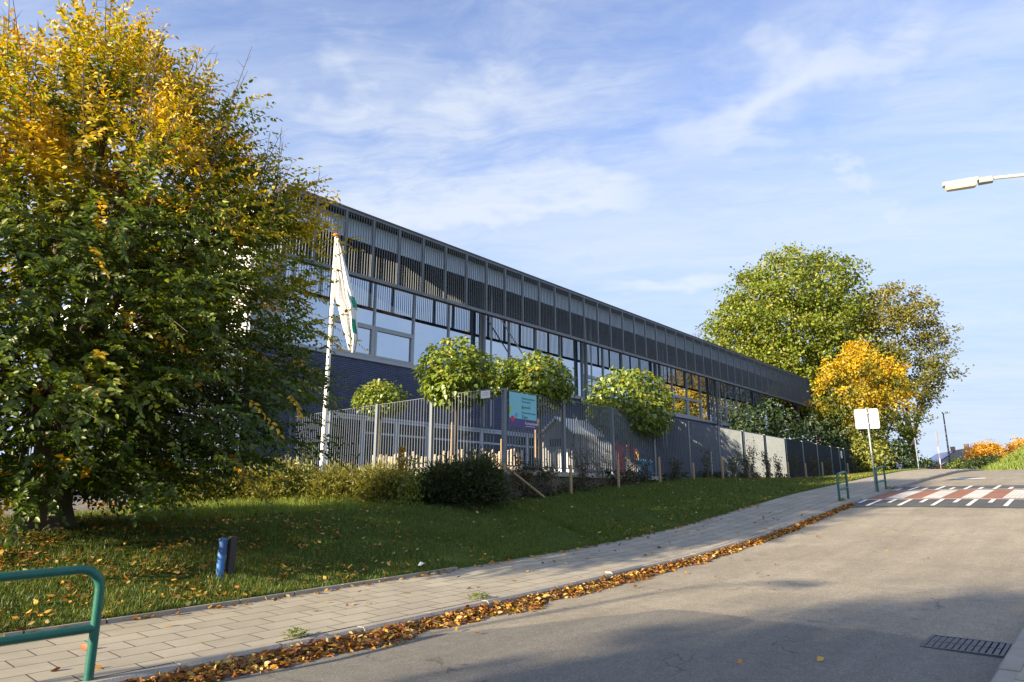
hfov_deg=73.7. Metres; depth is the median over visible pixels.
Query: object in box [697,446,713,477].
hedge plant
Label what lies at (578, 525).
slope grass
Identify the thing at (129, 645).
pavement
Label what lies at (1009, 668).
kerb
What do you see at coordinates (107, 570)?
fallen leaves
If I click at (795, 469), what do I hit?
hedge plant
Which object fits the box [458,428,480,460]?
window
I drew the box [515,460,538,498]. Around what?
hedge plant
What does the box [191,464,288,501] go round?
evergreen shrub
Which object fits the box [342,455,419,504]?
evergreen shrub
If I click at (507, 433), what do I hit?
window
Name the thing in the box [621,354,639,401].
window
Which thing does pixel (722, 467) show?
timber stake
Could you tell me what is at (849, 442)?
shrub
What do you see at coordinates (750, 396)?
window
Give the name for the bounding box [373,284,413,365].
window
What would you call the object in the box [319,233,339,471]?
flagpole
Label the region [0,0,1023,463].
sky
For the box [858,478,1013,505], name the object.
road markings
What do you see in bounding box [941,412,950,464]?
lamp post
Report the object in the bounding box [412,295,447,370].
window
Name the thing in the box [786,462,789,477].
timber stake
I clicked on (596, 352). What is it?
window
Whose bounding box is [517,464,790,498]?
ground cover
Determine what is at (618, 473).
timber stake
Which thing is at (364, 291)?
window
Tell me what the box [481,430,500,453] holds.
window
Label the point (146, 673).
kerb
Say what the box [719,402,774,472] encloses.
shrub
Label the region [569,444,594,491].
hedge plant
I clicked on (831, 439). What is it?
shrub
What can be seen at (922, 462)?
shrub
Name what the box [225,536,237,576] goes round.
wooden stake
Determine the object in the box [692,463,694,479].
timber stake
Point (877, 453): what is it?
shrub
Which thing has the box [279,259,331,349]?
window
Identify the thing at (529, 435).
window
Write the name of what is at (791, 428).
shrub
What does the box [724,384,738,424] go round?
window
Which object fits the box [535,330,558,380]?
window
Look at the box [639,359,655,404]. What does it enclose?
window
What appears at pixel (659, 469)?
timber stake
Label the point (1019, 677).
pavement
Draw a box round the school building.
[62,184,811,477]
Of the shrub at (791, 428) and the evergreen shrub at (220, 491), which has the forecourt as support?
the evergreen shrub at (220, 491)
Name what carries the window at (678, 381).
in the school building
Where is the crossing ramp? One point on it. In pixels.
(1000, 503)
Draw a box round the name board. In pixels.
[509,391,536,429]
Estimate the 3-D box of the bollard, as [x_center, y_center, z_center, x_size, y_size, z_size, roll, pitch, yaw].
[-4.180,3.210,9.796,0.117,0.736,0.124,-11,-17,40]
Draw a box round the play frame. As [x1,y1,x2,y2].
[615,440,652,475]
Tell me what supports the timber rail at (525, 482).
on the lawn at (618, 512)
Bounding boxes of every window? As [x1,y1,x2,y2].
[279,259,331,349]
[331,277,374,358]
[361,418,396,470]
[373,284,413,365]
[396,421,427,471]
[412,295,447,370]
[427,424,454,468]
[447,305,479,373]
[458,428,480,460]
[479,314,508,376]
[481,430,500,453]
[507,433,527,469]
[509,322,534,381]
[529,435,541,470]
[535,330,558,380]
[550,438,560,446]
[559,336,582,397]
[581,343,602,399]
[602,349,621,399]
[603,443,610,473]
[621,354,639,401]
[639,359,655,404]
[655,364,672,413]
[671,368,688,416]
[685,372,701,419]
[699,376,714,421]
[712,380,726,423]
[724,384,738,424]
[735,387,747,425]
[746,390,756,427]
[756,393,767,429]
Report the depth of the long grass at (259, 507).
14.57 m
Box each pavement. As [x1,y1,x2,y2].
[0,469,961,681]
[1013,665,1023,681]
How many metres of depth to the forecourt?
15.80 m
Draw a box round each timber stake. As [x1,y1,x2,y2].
[569,465,572,493]
[616,461,619,486]
[658,457,660,481]
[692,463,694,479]
[720,456,723,478]
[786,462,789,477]
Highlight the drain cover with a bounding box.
[920,634,1011,657]
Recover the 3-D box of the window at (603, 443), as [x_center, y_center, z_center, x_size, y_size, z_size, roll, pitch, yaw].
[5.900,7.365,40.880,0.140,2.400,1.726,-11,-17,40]
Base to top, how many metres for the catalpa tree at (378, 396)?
3.702 m
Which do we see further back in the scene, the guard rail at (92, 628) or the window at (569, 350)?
the window at (569, 350)
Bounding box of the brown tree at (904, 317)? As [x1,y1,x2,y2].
[841,279,974,462]
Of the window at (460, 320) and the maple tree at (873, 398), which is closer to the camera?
the window at (460, 320)
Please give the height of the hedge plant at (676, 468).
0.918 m
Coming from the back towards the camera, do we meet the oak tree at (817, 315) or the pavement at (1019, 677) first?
the oak tree at (817, 315)
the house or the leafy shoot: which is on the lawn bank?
the leafy shoot
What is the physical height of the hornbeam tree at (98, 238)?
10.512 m
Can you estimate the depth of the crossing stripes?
22.33 m
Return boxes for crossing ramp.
[852,485,1023,507]
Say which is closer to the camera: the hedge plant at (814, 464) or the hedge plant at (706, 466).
the hedge plant at (706, 466)
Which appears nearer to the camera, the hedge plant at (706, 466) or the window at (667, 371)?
the hedge plant at (706, 466)
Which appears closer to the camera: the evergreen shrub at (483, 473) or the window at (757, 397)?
the evergreen shrub at (483, 473)
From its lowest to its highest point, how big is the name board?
0.980 m
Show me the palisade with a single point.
(498, 454)
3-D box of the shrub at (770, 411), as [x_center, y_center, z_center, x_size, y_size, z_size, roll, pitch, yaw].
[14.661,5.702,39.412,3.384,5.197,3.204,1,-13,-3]
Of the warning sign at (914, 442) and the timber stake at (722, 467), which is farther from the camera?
the warning sign at (914, 442)
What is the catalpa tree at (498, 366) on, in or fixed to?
on the terrace
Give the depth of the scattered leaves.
22.67 m
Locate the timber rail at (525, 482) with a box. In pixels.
[505,466,544,497]
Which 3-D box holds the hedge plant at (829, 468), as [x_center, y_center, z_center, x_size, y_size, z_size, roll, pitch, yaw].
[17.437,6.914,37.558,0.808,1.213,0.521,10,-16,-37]
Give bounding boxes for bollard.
[215,538,227,577]
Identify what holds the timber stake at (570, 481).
on the lawn at (618, 512)
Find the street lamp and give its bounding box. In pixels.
[942,173,1023,191]
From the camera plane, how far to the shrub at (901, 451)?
51.36 m
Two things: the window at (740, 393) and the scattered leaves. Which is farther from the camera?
the window at (740, 393)
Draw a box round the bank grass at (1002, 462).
[973,441,1023,470]
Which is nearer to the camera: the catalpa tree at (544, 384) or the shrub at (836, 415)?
the catalpa tree at (544, 384)
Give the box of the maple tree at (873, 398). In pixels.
[803,339,938,455]
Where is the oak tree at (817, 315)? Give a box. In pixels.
[695,241,912,439]
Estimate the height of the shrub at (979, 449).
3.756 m
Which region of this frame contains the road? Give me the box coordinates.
[177,469,1023,681]
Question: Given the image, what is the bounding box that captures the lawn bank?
[0,500,482,538]
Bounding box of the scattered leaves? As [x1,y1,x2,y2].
[522,471,889,537]
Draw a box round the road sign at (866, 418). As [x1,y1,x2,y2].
[854,408,879,491]
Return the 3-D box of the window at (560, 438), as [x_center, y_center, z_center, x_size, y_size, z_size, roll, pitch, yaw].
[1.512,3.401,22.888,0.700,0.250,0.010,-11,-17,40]
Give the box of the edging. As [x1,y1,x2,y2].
[0,542,609,635]
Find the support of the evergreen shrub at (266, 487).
on the lawn bank
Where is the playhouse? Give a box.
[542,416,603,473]
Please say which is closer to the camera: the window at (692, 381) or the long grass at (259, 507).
the long grass at (259, 507)
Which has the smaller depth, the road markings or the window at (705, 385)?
the road markings
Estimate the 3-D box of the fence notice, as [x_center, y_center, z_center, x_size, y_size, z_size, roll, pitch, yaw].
[-0.733,1.473,18.848,0.340,0.210,0.016,-11,-17,40]
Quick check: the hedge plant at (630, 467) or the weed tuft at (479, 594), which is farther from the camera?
the hedge plant at (630, 467)
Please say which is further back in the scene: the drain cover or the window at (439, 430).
the window at (439, 430)
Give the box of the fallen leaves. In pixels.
[0,501,580,629]
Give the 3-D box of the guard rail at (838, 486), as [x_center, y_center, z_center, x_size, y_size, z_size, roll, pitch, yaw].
[10.703,4.733,22.078,0.072,1.068,1.021,-11,-17,40]
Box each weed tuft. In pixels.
[280,627,310,638]
[467,592,489,599]
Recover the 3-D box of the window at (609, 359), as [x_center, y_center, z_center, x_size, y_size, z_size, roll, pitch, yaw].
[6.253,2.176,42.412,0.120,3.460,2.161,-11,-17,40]
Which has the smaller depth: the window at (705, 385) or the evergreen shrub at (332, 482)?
the evergreen shrub at (332, 482)
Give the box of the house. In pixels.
[920,443,1004,468]
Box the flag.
[334,238,357,352]
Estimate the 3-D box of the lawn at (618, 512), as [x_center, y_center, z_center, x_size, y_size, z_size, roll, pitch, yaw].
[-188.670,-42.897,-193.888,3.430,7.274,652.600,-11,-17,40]
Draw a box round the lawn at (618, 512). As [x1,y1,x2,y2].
[0,469,918,633]
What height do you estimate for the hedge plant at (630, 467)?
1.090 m
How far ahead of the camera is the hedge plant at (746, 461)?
29.17 m
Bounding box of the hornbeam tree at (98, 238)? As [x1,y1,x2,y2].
[0,0,371,555]
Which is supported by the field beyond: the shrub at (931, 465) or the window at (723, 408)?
the shrub at (931, 465)
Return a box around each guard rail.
[0,565,104,680]
[836,471,849,500]
[875,466,886,491]
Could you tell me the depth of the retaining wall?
19.89 m
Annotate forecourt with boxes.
[0,490,204,515]
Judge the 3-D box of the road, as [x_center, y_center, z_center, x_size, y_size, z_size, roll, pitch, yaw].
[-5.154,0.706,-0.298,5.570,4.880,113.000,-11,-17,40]
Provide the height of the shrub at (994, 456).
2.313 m
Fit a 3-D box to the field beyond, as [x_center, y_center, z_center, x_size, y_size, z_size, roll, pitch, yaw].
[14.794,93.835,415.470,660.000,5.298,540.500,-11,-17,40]
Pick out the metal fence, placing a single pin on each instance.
(772, 446)
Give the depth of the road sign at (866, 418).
25.80 m
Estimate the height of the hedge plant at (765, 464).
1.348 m
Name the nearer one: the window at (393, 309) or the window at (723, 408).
the window at (393, 309)
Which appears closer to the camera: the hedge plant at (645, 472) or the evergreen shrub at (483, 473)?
the evergreen shrub at (483, 473)
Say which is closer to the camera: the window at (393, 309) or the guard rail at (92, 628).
the guard rail at (92, 628)
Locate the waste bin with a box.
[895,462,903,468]
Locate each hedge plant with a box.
[505,445,528,500]
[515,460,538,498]
[537,461,567,495]
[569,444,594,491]
[590,451,612,487]
[621,456,644,484]
[639,451,655,482]
[666,456,683,479]
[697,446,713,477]
[723,455,740,477]
[734,451,751,478]
[743,437,758,477]
[759,450,771,477]
[773,454,782,477]
[788,450,802,477]
[809,455,818,475]
[824,456,835,475]
[847,453,857,473]
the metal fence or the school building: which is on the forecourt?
the school building
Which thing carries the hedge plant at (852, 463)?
on the lawn at (618, 512)
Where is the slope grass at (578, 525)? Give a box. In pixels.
[505,468,926,540]
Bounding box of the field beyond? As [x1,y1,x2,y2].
[1001,453,1023,469]
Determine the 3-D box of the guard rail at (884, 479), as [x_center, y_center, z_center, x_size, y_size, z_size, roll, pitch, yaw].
[13.836,5.208,25.597,0.072,1.094,1.271,-11,-17,40]
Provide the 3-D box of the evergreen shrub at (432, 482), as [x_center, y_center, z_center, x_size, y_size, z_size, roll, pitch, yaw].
[-1.713,3.586,17.245,1.934,1.729,2.138,-11,-17,40]
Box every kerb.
[77,469,984,681]
[990,625,1023,681]
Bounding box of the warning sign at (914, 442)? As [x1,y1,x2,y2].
[911,437,919,467]
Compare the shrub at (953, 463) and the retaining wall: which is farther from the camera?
the shrub at (953, 463)
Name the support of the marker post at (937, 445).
on the cross road
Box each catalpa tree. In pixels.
[350,379,412,457]
[411,330,500,458]
[485,354,522,450]
[499,350,578,470]
[581,366,676,474]
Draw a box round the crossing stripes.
[885,490,1023,498]
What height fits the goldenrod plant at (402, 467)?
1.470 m
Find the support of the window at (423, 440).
in the school building
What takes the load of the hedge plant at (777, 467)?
on the lawn at (618, 512)
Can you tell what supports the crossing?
on the crossing ramp
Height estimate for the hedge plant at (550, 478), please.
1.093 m
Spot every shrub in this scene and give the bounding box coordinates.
[154,468,240,504]
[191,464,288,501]
[234,451,327,502]
[294,459,378,502]
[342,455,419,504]
[408,453,482,506]
[438,445,513,510]
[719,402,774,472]
[745,395,799,443]
[766,403,817,443]
[795,411,851,447]
[807,398,889,470]
[824,430,871,451]
[844,433,897,472]
[877,436,926,469]
[893,445,934,468]
[919,457,947,468]
[941,456,975,468]
[950,454,993,469]
[960,439,1012,463]
[984,452,1004,465]
[1001,435,1023,455]
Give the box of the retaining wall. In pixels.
[415,469,679,498]
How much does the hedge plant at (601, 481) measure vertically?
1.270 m
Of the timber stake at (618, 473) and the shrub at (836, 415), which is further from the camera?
the shrub at (836, 415)
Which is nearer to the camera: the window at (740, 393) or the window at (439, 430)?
the window at (439, 430)
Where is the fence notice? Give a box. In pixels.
[481,390,489,398]
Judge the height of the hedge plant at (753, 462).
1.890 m
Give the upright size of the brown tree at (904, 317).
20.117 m
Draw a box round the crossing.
[868,489,1023,499]
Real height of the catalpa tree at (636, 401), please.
4.087 m
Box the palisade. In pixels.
[372,449,522,470]
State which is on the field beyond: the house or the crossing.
the house
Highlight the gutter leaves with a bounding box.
[124,502,853,681]
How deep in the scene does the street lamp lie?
12.40 m
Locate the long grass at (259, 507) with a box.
[115,492,440,522]
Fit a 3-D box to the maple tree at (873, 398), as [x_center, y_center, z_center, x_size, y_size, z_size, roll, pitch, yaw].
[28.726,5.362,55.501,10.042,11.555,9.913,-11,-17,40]
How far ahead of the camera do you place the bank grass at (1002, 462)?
49.63 m
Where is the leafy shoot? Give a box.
[292,442,323,494]
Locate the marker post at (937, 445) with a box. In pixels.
[935,431,940,466]
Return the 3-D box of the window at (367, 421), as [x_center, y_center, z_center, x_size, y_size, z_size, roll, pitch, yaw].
[-5.518,4.441,28.216,0.140,2.400,1.726,-11,-17,40]
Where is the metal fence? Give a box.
[286,388,867,477]
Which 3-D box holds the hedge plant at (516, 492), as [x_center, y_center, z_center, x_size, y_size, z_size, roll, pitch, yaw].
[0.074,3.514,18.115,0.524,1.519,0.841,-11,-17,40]
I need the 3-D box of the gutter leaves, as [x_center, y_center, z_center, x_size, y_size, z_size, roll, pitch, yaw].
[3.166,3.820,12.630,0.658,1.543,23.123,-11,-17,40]
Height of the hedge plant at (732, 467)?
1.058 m
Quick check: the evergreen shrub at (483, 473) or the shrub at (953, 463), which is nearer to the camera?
the evergreen shrub at (483, 473)
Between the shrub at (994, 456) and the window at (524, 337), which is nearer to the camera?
the window at (524, 337)
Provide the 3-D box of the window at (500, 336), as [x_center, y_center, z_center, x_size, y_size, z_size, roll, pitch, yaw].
[-0.879,0.352,34.509,0.110,3.460,2.161,-11,-17,40]
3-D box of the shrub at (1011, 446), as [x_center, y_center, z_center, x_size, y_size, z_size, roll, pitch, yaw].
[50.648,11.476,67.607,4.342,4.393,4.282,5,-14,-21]
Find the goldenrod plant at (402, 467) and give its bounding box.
[383,446,432,506]
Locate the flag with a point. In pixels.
(344, 297)

